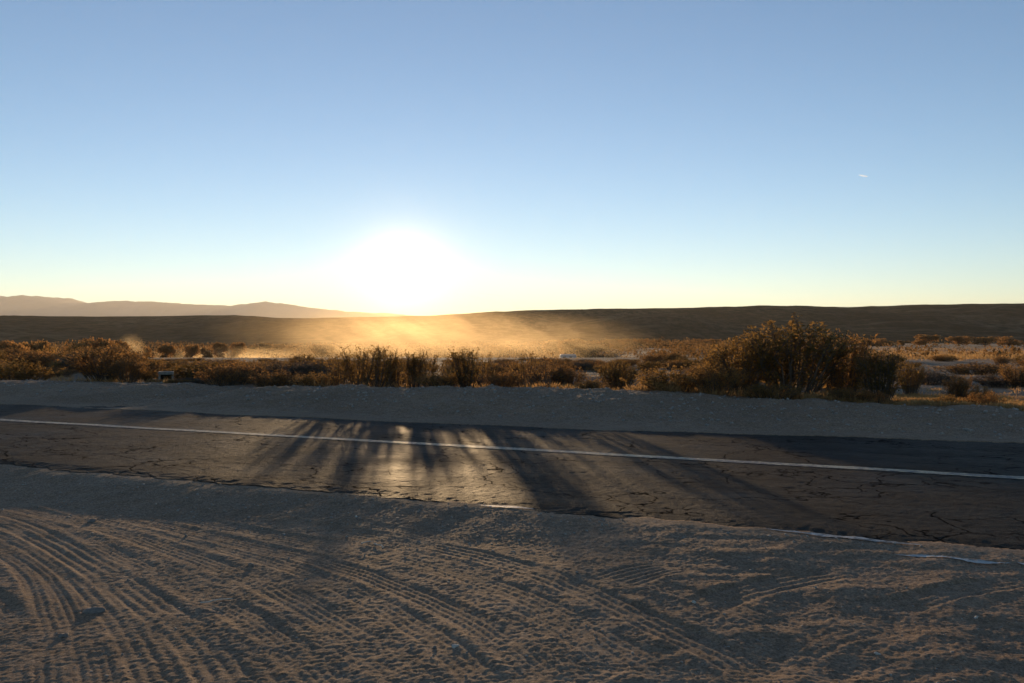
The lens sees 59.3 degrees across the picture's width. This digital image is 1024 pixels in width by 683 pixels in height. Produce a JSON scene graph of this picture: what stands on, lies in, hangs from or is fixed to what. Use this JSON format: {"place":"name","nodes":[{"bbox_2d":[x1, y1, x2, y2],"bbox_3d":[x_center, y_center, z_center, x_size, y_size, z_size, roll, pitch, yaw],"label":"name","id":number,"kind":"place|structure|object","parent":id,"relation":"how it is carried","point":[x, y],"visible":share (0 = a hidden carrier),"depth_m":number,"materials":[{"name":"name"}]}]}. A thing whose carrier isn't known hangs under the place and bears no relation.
{"place":"outdoors","nodes":[
{"label":"outdoors","id":0,"kind":"place"},
{"bbox_2d":[0,295,412,317],"bbox_3d":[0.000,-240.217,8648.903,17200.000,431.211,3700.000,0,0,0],"label":"mountains","id":1,"kind":"structure","parent":0,"point":[21,305],"depth_m":7847.26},
{"bbox_2d":[0,343,1023,682],"bbox_3d":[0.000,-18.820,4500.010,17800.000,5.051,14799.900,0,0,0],"label":"ground","id":2,"kind":"structure","parent":0,"point":[152,557],"depth_m":6.17,"materials":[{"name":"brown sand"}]},
{"bbox_2d":[0,347,26,355],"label":"scrub bush","id":3,"kind":"object","parent":2,"relation":"on","point":[8,351],"visible":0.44,"depth_m":57.71,"materials":[{"name":"brown plant"}]},
{"bbox_2d":[0,340,30,351],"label":"tamarisk tree","id":4,"kind":"object","parent":2,"relation":"on","point":[6,345],"visible":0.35,"depth_m":104.49,"materials":[{"name":"brown plant"}]},
{"bbox_2d":[1,349,66,368],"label":"scrub bush","id":5,"kind":"object","parent":2,"relation":"on","point":[46,358],"visible":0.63,"depth_m":41.71,"materials":[{"name":"brown plant"}]},
{"bbox_2d":[0,357,68,380],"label":"saltbush","id":6,"kind":"object","parent":2,"relation":"on","point":[17,372],"visible":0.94,"depth_m":29.97,"materials":[{"name":"brown plant"}]},
{"bbox_2d":[19,339,52,352],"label":"tamarisk tree","id":7,"kind":"object","parent":2,"relation":"on","point":[39,345],"visible":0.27,"depth_m":119.36,"materials":[{"name":"brown plant"}]},
{"bbox_2d":[38,366,77,377],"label":"desert shrub","id":8,"kind":"object","parent":2,"relation":"on","point":[63,374],"visible":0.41,"depth_m":35.00,"materials":[{"name":"brown plant"}]},
{"bbox_2d":[60,339,88,350],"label":"tamarisk tree","id":9,"kind":"object","parent":2,"relation":"on","point":[76,345],"visible":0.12,"depth_m":115.65,"materials":[{"name":"brown plant"}]},
{"bbox_2d":[54,351,95,371],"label":"scrub bush","id":10,"kind":"object","parent":2,"relation":"on","point":[62,360],"visible":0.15,"depth_m":38.45,"materials":[{"name":"brown plant"}]},
{"bbox_2d":[82,607,105,613],"bbox_3d":[-2.583,1.667,5.558,0.136,0.052,0.085,0,0,-15],"label":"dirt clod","id":11,"kind":"object","parent":2,"relation":"on","point":[94,610],"visible":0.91,"depth_m":5.55,"materials":[{"name":"grey stone"}]},
{"bbox_2d":[78,336,118,349],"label":"tamarisk tree","id":12,"kind":"object","parent":2,"relation":"on","point":[99,342],"visible":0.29,"depth_m":119.73,"materials":[{"name":"brown plant"}]},
{"bbox_2d":[57,343,155,381],"bbox_3d":[-13.034,0.731,29.037,2.916,1.337,2.949,0,0,-31],"label":"creosote bush","id":13,"kind":"object","parent":2,"relation":"on","point":[82,357],"visible":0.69,"depth_m":28.66,"materials":[{"name":"brown plant"}]},
{"bbox_2d":[102,356,152,382],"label":"creosote bush","id":14,"kind":"object","parent":2,"relation":"on","point":[135,371],"visible":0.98,"depth_m":27.65,"materials":[{"name":"brown plant"}]},
{"bbox_2d":[98,354,162,371],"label":"scrub bush","id":15,"kind":"object","parent":2,"relation":"on","point":[153,363],"visible":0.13,"depth_m":33.22,"materials":[{"name":"brown plant"}]},
{"bbox_2d":[102,362,176,378],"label":"scrub bush","id":16,"kind":"object","parent":2,"relation":"on","point":[150,369],"visible":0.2,"depth_m":32.73,"materials":[{"name":"brown plant"}]},
{"bbox_2d":[140,369,155,382],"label":"desert shrub","id":17,"kind":"object","parent":2,"relation":"on","point":[145,376],"visible":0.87,"depth_m":28.43,"materials":[{"name":"brown plant"}]},
{"bbox_2d":[156,343,175,357],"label":"round tree","id":18,"kind":"object","parent":2,"relation":"on","point":[166,350],"visible":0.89,"depth_m":179.60,"materials":[{"name":"brown plant"}]},
{"bbox_2d":[158,371,173,379],"bbox_3d":[-11.149,1.185,29.006,0.465,0.439,0.500,0,0,-20],"label":"culvert headwall","id":19,"kind":"object","parent":2,"relation":"on","point":[163,374],"visible":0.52,"depth_m":28.85,"materials":[{"name":"concrete"}]},
{"bbox_2d":[148,378,196,382],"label":"rabbitbrush","id":20,"kind":"object","parent":2,"relation":"on","point":[178,380],"visible":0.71,"depth_m":27.47,"materials":[{"name":"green plant"}]},
{"bbox_2d":[172,345,186,357],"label":"round tree","id":21,"kind":"object","parent":2,"relation":"on","point":[180,352],"visible":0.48,"depth_m":199.86,"materials":[{"name":"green plant"}]},
{"bbox_2d":[144,359,239,379],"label":"scrub bush","id":22,"kind":"object","parent":2,"relation":"on","point":[185,372],"visible":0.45,"depth_m":30.15,"materials":[{"name":"brown plant"}]},
{"bbox_2d":[184,343,200,357],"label":"round tree","id":23,"kind":"object","parent":2,"relation":"on","point":[192,351],"visible":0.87,"depth_m":189.32,"materials":[{"name":"brown plant"}]},
{"bbox_2d":[200,345,213,357],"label":"round tree","id":24,"kind":"object","parent":2,"relation":"on","point":[203,351],"visible":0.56,"depth_m":184.39,"materials":[{"name":"brown plant"}]},
{"bbox_2d":[211,342,228,357],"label":"round tree","id":25,"kind":"object","parent":2,"relation":"on","point":[220,348],"visible":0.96,"depth_m":199.46,"materials":[{"name":"brown plant"}]},
{"bbox_2d":[193,361,264,385],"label":"creosote bush","id":26,"kind":"object","parent":2,"relation":"on","point":[242,372],"visible":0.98,"depth_m":26.60,"materials":[{"name":"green plant"}]},
{"bbox_2d":[230,341,246,357],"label":"round tree","id":27,"kind":"object","parent":2,"relation":"on","point":[239,348],"visible":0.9,"depth_m":204.36,"materials":[{"name":"brown plant"}]},
{"bbox_2d":[214,359,273,383],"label":"desert shrub","id":28,"kind":"object","parent":2,"relation":"on","point":[257,368],"visible":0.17,"depth_m":28.66,"materials":[{"name":"brown plant"}]},
{"bbox_2d":[248,345,260,355],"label":"thicket tree","id":29,"kind":"object","parent":2,"relation":"on","point":[254,348],"visible":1,"depth_m":262.62,"materials":[{"name":"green plant"}]},
{"bbox_2d":[258,343,272,355],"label":"thicket tree","id":30,"kind":"object","parent":2,"relation":"on","point":[263,347],"visible":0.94,"depth_m":294.43,"materials":[{"name":"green plant"}]},
{"bbox_2d":[246,368,302,386],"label":"desert shrub","id":31,"kind":"object","parent":2,"relation":"on","point":[274,379],"visible":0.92,"depth_m":25.63,"materials":[{"name":"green plant"}]},
{"bbox_2d":[268,347,296,355],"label":"thicket tree","id":32,"kind":"object","parent":2,"relation":"on","point":[286,350],"visible":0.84,"depth_m":293.14,"materials":[{"name":"brown plant"}]},
{"bbox_2d":[254,358,334,383],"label":"scrub bush","id":33,"kind":"object","parent":2,"relation":"on","point":[297,368],"visible":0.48,"depth_m":29.28,"materials":[{"name":"brown plant"}]},
{"bbox_2d":[284,352,316,364],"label":"creosote bush","id":34,"kind":"object","parent":2,"relation":"on","point":[309,358],"visible":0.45,"depth_m":38.65,"materials":[{"name":"brown plant"}]},
{"bbox_2d":[284,371,342,386],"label":"rabbitbrush","id":35,"kind":"object","parent":2,"relation":"on","point":[305,380],"visible":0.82,"depth_m":24.86,"materials":[{"name":"brown plant"}]},
{"bbox_2d":[310,343,336,356],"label":"thicket tree","id":36,"kind":"object","parent":2,"relation":"on","point":[323,348],"visible":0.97,"depth_m":256.71,"materials":[{"name":"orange plant"}]},
{"bbox_2d":[300,361,361,382],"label":"scrub bush","id":37,"kind":"object","parent":2,"relation":"on","point":[334,372],"visible":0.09,"depth_m":30.43,"materials":[{"name":"brown plant"}]},
{"bbox_2d":[324,352,368,384],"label":"creosote bush","id":38,"kind":"object","parent":2,"relation":"on","point":[344,370],"visible":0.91,"depth_m":24.87,"materials":[{"name":"brown plant"}]},
{"bbox_2d":[342,345,361,353],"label":"thicket tree","id":39,"kind":"object","parent":2,"relation":"on","point":[352,348],"visible":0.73,"depth_m":295.13,"materials":[{"name":"brown plant"}]},
{"bbox_2d":[338,345,384,385],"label":"creosote bush","id":40,"kind":"object","parent":2,"relation":"on","point":[363,368],"visible":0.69,"depth_m":24.90,"materials":[{"name":"brown plant"}]},
{"bbox_2d":[352,345,407,386],"bbox_3d":[-3.533,0.700,24.208,1.561,1.239,2.035,9,0,0],"label":"creosote bush","id":41,"kind":"object","parent":2,"relation":"on","point":[379,366],"visible":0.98,"depth_m":24.03,"materials":[{"name":"brown plant"}]},
{"bbox_2d":[365,372,411,386],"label":"scrub bush","id":42,"kind":"object","parent":2,"relation":"on","point":[403,381],"visible":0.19,"depth_m":27.42,"materials":[{"name":"brown plant"}]},
{"bbox_2d":[380,349,406,387],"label":"creosote bush","id":43,"kind":"object","parent":2,"relation":"on","point":[393,374],"visible":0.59,"depth_m":24.93,"materials":[{"name":"brown plant"}]},
{"bbox_2d":[399,349,430,387],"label":"creosote bush","id":44,"kind":"object","parent":2,"relation":"on","point":[414,370],"visible":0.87,"depth_m":24.10,"materials":[{"name":"brown plant"}]},
{"bbox_2d":[408,349,453,386],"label":"creosote bush","id":45,"kind":"object","parent":2,"relation":"on","point":[434,367],"visible":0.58,"depth_m":24.55,"materials":[{"name":"brown plant"}]},
{"bbox_2d":[429,343,445,353],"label":"thicket tree","id":46,"kind":"object","parent":2,"relation":"on","point":[437,346],"visible":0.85,"depth_m":305.98,"materials":[{"name":"yellow plant"}]},
{"bbox_2d":[407,371,472,386],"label":"desert shrub","id":47,"kind":"object","parent":2,"relation":"on","point":[435,379],"visible":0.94,"depth_m":22.98,"materials":[{"name":"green plant"}]},
{"bbox_2d":[444,346,487,387],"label":"creosote bush","id":48,"kind":"object","parent":2,"relation":"on","point":[467,367],"visible":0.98,"depth_m":22.99,"materials":[{"name":"brown plant"}]},
{"bbox_2d":[455,346,477,355],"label":"thicket tree","id":49,"kind":"object","parent":2,"relation":"on","point":[475,349],"visible":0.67,"depth_m":263.02,"materials":[{"name":"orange plant"}]},
{"bbox_2d":[472,352,501,386],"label":"creosote bush","id":50,"kind":"object","parent":2,"relation":"on","point":[488,367],"visible":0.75,"depth_m":23.96,"materials":[{"name":"brown plant"}]},
{"bbox_2d":[476,361,510,379],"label":"scrub bush","id":51,"kind":"object","parent":2,"relation":"on","point":[499,368],"visible":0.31,"depth_m":31.43,"materials":[{"name":"brown plant"}]},
{"bbox_2d":[487,344,510,353],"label":"thicket tree","id":52,"kind":"object","parent":2,"relation":"on","point":[499,348],"visible":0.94,"depth_m":295.65,"materials":[{"name":"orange plant"}]},
{"bbox_2d":[479,371,528,386],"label":"desert shrub","id":53,"kind":"object","parent":2,"relation":"on","point":[499,380],"visible":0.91,"depth_m":22.45,"materials":[{"name":"brown plant"}]},
{"bbox_2d":[0,347,1023,410],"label":"dry grass","id":54,"kind":"structure","parent":2,"relation":"on","point":[914,399],"depth_m":22.01,"materials":[{"name":"plant"}]},
{"bbox_2d":[503,353,541,386],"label":"creosote bush","id":55,"kind":"object","parent":2,"relation":"on","point":[522,371],"visible":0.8,"depth_m":22.60,"materials":[{"name":"brown plant"}]},
{"bbox_2d":[37,336,1023,358],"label":"distant scrub","id":56,"kind":"object","parent":2,"relation":"on","point":[689,350],"visible":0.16,"depth_m":263.41,"materials":[{"name":"brown plant"}]},
{"bbox_2d":[518,350,558,386],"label":"creosote bush","id":57,"kind":"object","parent":2,"relation":"on","point":[543,374],"visible":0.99,"depth_m":22.14,"materials":[{"name":"brown plant"}]},
{"bbox_2d":[517,362,581,386],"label":"scrub bush","id":58,"kind":"object","parent":2,"relation":"on","point":[556,377],"visible":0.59,"depth_m":27.98,"materials":[{"name":"brown plant"}]},
{"bbox_2d":[544,359,580,373],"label":"scrub bush","id":59,"kind":"object","parent":2,"relation":"on","point":[560,362],"visible":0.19,"depth_m":36.69,"materials":[{"name":"brown plant"}]},
{"bbox_2d":[543,339,583,353],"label":"thicket tree","id":60,"kind":"object","parent":2,"relation":"on","point":[552,345],"visible":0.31,"depth_m":291.21,"materials":[{"name":"brown plant"}]},
{"bbox_2d":[545,367,588,386],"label":"desert shrub","id":61,"kind":"object","parent":2,"relation":"on","point":[576,377],"visible":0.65,"depth_m":28.16,"materials":[{"name":"brown plant"}]},
{"bbox_2d":[557,339,588,356],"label":"thicket tree","id":62,"kind":"object","parent":2,"relation":"on","point":[574,344],"visible":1,"depth_m":240.49,"materials":[{"name":"brown plant"}]},
{"bbox_2d":[571,361,592,370],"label":"scrub bush","id":63,"kind":"object","parent":2,"relation":"on","point":[584,365],"visible":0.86,"depth_m":42.53,"materials":[{"name":"brown plant"}]},
{"bbox_2d":[576,378,610,388],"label":"desert shrub","id":64,"kind":"object","parent":2,"relation":"on","point":[593,384],"visible":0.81,"depth_m":23.72,"materials":[{"name":"brown plant"}]},
{"bbox_2d":[586,344,608,356],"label":"thicket tree","id":65,"kind":"object","parent":2,"relation":"on","point":[596,348],"visible":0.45,"depth_m":265.28,"materials":[{"name":"brown plant"}]},
{"bbox_2d":[593,358,640,389],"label":"creosote bush","id":66,"kind":"object","parent":2,"relation":"on","point":[615,375],"visible":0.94,"depth_m":25.43,"materials":[{"name":"brown plant"}]},
{"bbox_2d":[618,338,654,346],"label":"thicket tree","id":67,"kind":"object","parent":2,"relation":"on","point":[630,341],"visible":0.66,"depth_m":266.16,"materials":[{"name":"brown plant"}]},
{"bbox_2d":[636,359,662,374],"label":"scrub bush","id":68,"kind":"object","parent":2,"relation":"on","point":[648,364],"visible":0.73,"depth_m":37.24,"materials":[{"name":"brown plant"}]},
{"bbox_2d":[636,352,666,362],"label":"scrub bush","id":69,"kind":"object","parent":2,"relation":"on","point":[658,357],"visible":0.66,"depth_m":47.32,"materials":[{"name":"brown plant"}]},
{"bbox_2d":[619,363,714,391],"bbox_3d":[3.722,0.848,20.959,2.558,0.708,2.410,0,0,-24],"label":"rabbitbrush","id":70,"kind":"object","parent":2,"relation":"on","point":[663,378],"visible":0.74,"depth_m":20.54,"materials":[{"name":"brown plant"}]},
{"bbox_2d":[651,349,685,361],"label":"scrub bush","id":71,"kind":"object","parent":2,"relation":"on","point":[670,355],"visible":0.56,"depth_m":53.67,"materials":[{"name":"brown plant"}]},
{"bbox_2d":[661,360,685,369],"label":"scrub bush","id":72,"kind":"object","parent":2,"relation":"on","point":[672,364],"visible":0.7,"depth_m":42.44,"materials":[{"name":"brown plant"}]},
{"bbox_2d":[676,354,707,370],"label":"scrub bush","id":73,"kind":"object","parent":2,"relation":"on","point":[694,362],"visible":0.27,"depth_m":42.10,"materials":[{"name":"brown plant"}]},
{"bbox_2d":[689,338,721,343],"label":"thicket tree","id":74,"kind":"object","parent":2,"relation":"on","point":[699,341],"visible":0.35,"depth_m":279.29,"materials":[{"name":"brown plant"}]},
{"bbox_2d":[680,362,754,395],"bbox_3d":[4.631,0.818,20.234,1.699,0.802,1.588,0,0,25],"label":"rabbitbrush","id":75,"kind":"object","parent":2,"relation":"on","point":[708,375],"visible":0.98,"depth_m":20.04,"materials":[{"name":"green plant"}]},
{"bbox_2d":[694,334,782,393],"bbox_3d":[5.272,0.567,20.764,1.905,1.526,1.927,0,0,-6],"label":"creosote bush","id":76,"kind":"object","parent":2,"relation":"on","point":[724,355],"visible":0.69,"depth_m":20.49,"materials":[{"name":"green plant"}]},
{"bbox_2d":[730,381,806,399],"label":"rabbitbrush","id":77,"kind":"object","parent":2,"relation":"on","point":[760,388],"visible":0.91,"depth_m":19.22,"materials":[{"name":"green plant"}]},
{"bbox_2d":[738,312,866,392],"bbox_3d":[6.655,0.342,20.685,3.172,2.105,3.128,0,0,40],"label":"creosote bush","id":78,"kind":"object","parent":2,"relation":"on","point":[785,373],"visible":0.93,"depth_m":20.30,"materials":[{"name":"green plant"}]},
{"bbox_2d":[764,528,921,544],"bbox_3d":[2.624,1.567,7.231,1.224,0.009,0.114,0,0,30],"label":"road edge line","id":79,"kind":"object","parent":2,"relation":"on","point":[851,537],"visible":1,"depth_m":7.22,"materials":[{"name":"paint"}]},
{"bbox_2d":[807,328,880,393],"bbox_3d":[7.685,0.574,20.661,1.587,1.796,1.785,0,0,-27],"label":"creosote bush","id":80,"kind":"object","parent":2,"relation":"on","point":[849,375],"visible":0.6,"depth_m":20.48,"materials":[{"name":"brown plant"}]},
{"bbox_2d":[818,386,875,401],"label":"rabbitbrush","id":81,"kind":"object","parent":2,"relation":"on","point":[858,395],"visible":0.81,"depth_m":18.54,"materials":[{"name":"brown plant"}]},
{"bbox_2d":[862,390,900,403],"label":"desert shrub","id":82,"kind":"object","parent":2,"relation":"on","point":[879,396],"visible":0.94,"depth_m":18.20,"materials":[{"name":"brown plant"}]},
{"bbox_2d":[846,343,918,399],"bbox_3d":[7.985,0.713,19.441,1.387,1.373,1.286,0,0,13],"label":"creosote bush","id":83,"kind":"object","parent":2,"relation":"on","point":[888,370],"visible":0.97,"depth_m":19.23,"materials":[{"name":"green plant"}]},
{"bbox_2d":[873,338,896,346],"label":"cottonwood tree","id":84,"kind":"object","parent":2,"relation":"on","point":[882,341],"visible":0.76,"depth_m":283.55,"materials":[{"name":"brown plant"}]},
{"bbox_2d":[894,360,930,394],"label":"desert shrub","id":85,"kind":"object","parent":2,"relation":"on","point":[915,384],"visible":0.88,"depth_m":23.25,"materials":[{"name":"brown plant"}]},
{"bbox_2d":[911,334,940,346],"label":"cottonwood tree","id":86,"kind":"object","parent":2,"relation":"on","point":[925,338],"visible":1,"depth_m":273.69,"materials":[{"name":"brown plant"}]},
{"bbox_2d":[907,368,968,384],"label":"saltbush","id":87,"kind":"object","parent":2,"relation":"on","point":[931,378],"visible":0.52,"depth_m":30.14,"materials":[{"name":"brown plant"}]},
{"bbox_2d":[927,354,956,361],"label":"scrub bush","id":88,"kind":"object","parent":2,"relation":"on","point":[939,358],"visible":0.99,"depth_m":57.81,"materials":[{"name":"brown plant"}]},
{"bbox_2d":[932,394,968,403],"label":"tumbleweed","id":89,"kind":"object","parent":2,"relation":"on","point":[952,399],"visible":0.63,"depth_m":17.86,"materials":[{"name":"brown plant"}]},
{"bbox_2d":[895,554,1008,563],"bbox_3d":[3.190,1.573,6.532,0.761,0.022,0.081,0,0,23],"label":"road edge line","id":90,"kind":"object","parent":2,"relation":"on","point":[971,560],"visible":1,"depth_m":6.50,"materials":[{"name":"paint"}]},
{"bbox_2d":[945,336,972,345],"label":"cottonwood tree","id":91,"kind":"object","parent":2,"relation":"on","point":[961,340],"visible":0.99,"depth_m":288.73,"materials":[{"name":"brown plant"}]},
{"bbox_2d":[941,374,979,397],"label":"desert shrub","id":92,"kind":"object","parent":2,"relation":"on","point":[959,388],"visible":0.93,"depth_m":21.55,"materials":[{"name":"brown plant"}]},
{"bbox_2d":[920,361,1021,374],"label":"desert shrub","id":93,"kind":"object","parent":2,"relation":"on","point":[975,370],"visible":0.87,"depth_m":35.77,"materials":[{"name":"brown plant"}]},
{"bbox_2d":[963,383,998,399],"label":"tumbleweed","id":94,"kind":"object","parent":2,"relation":"on","point":[976,391],"visible":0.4,"depth_m":20.89,"materials":[{"name":"brown plant"}]},
{"bbox_2d":[957,391,1005,404],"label":"tumbleweed","id":95,"kind":"object","parent":2,"relation":"on","point":[979,399],"visible":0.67,"depth_m":17.70,"materials":[{"name":"brown plant"}]},
{"bbox_2d":[971,336,999,346],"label":"cottonwood tree","id":96,"kind":"object","parent":2,"relation":"on","point":[985,340],"visible":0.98,"depth_m":279.53,"materials":[{"name":"brown plant"}]},
{"bbox_2d":[967,373,1018,387],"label":"saltbush","id":97,"kind":"object","parent":2,"relation":"on","point":[993,382],"visible":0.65,"depth_m":28.54,"materials":[{"name":"brown plant"}]},
{"bbox_2d":[990,355,1011,365],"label":"scrub bush","id":98,"kind":"object","parent":2,"relation":"on","point":[999,359],"visible":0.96,"depth_m":50.24,"materials":[{"name":"brown plant"}]},
{"bbox_2d":[993,362,1023,388],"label":"desert shrub","id":99,"kind":"object","parent":2,"relation":"on","point":[1009,377],"visible":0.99,"depth_m":27.53,"materials":[{"name":"brown plant"}]},
{"bbox_2d":[996,336,1023,346],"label":"cottonwood tree","id":100,"kind":"object","parent":2,"relation":"on","point":[1006,339],"visible":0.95,"depth_m":281.39,"materials":[{"name":"brown plant"}]},
{"bbox_2d":[0,404,1023,549],"bbox_3d":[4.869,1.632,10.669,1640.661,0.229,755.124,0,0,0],"label":"road","id":101,"kind":"structure","parent":0,"point":[905,507],"depth_m":10.98,"materials":[{"name":"grey asphalt"}]},
{"bbox_2d":[0,419,1023,478],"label":"road centre line","id":102,"kind":"object","parent":101,"relation":"on","point":[795,464],"visible":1,"depth_m":12.27,"materials":[{"name":"paint"}]},
{"bbox_2d":[0,303,1023,355],"bbox_3d":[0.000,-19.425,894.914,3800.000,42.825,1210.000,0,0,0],"label":"hills","id":103,"kind":"structure","parent":0,"point":[896,323],"depth_m":627.58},
{"bbox_2d":[0,0,1023,315],"label":"sky","id":104,"kind":"structure","parent":0,"point":[405,157],"materials":[{"name":"blue"}]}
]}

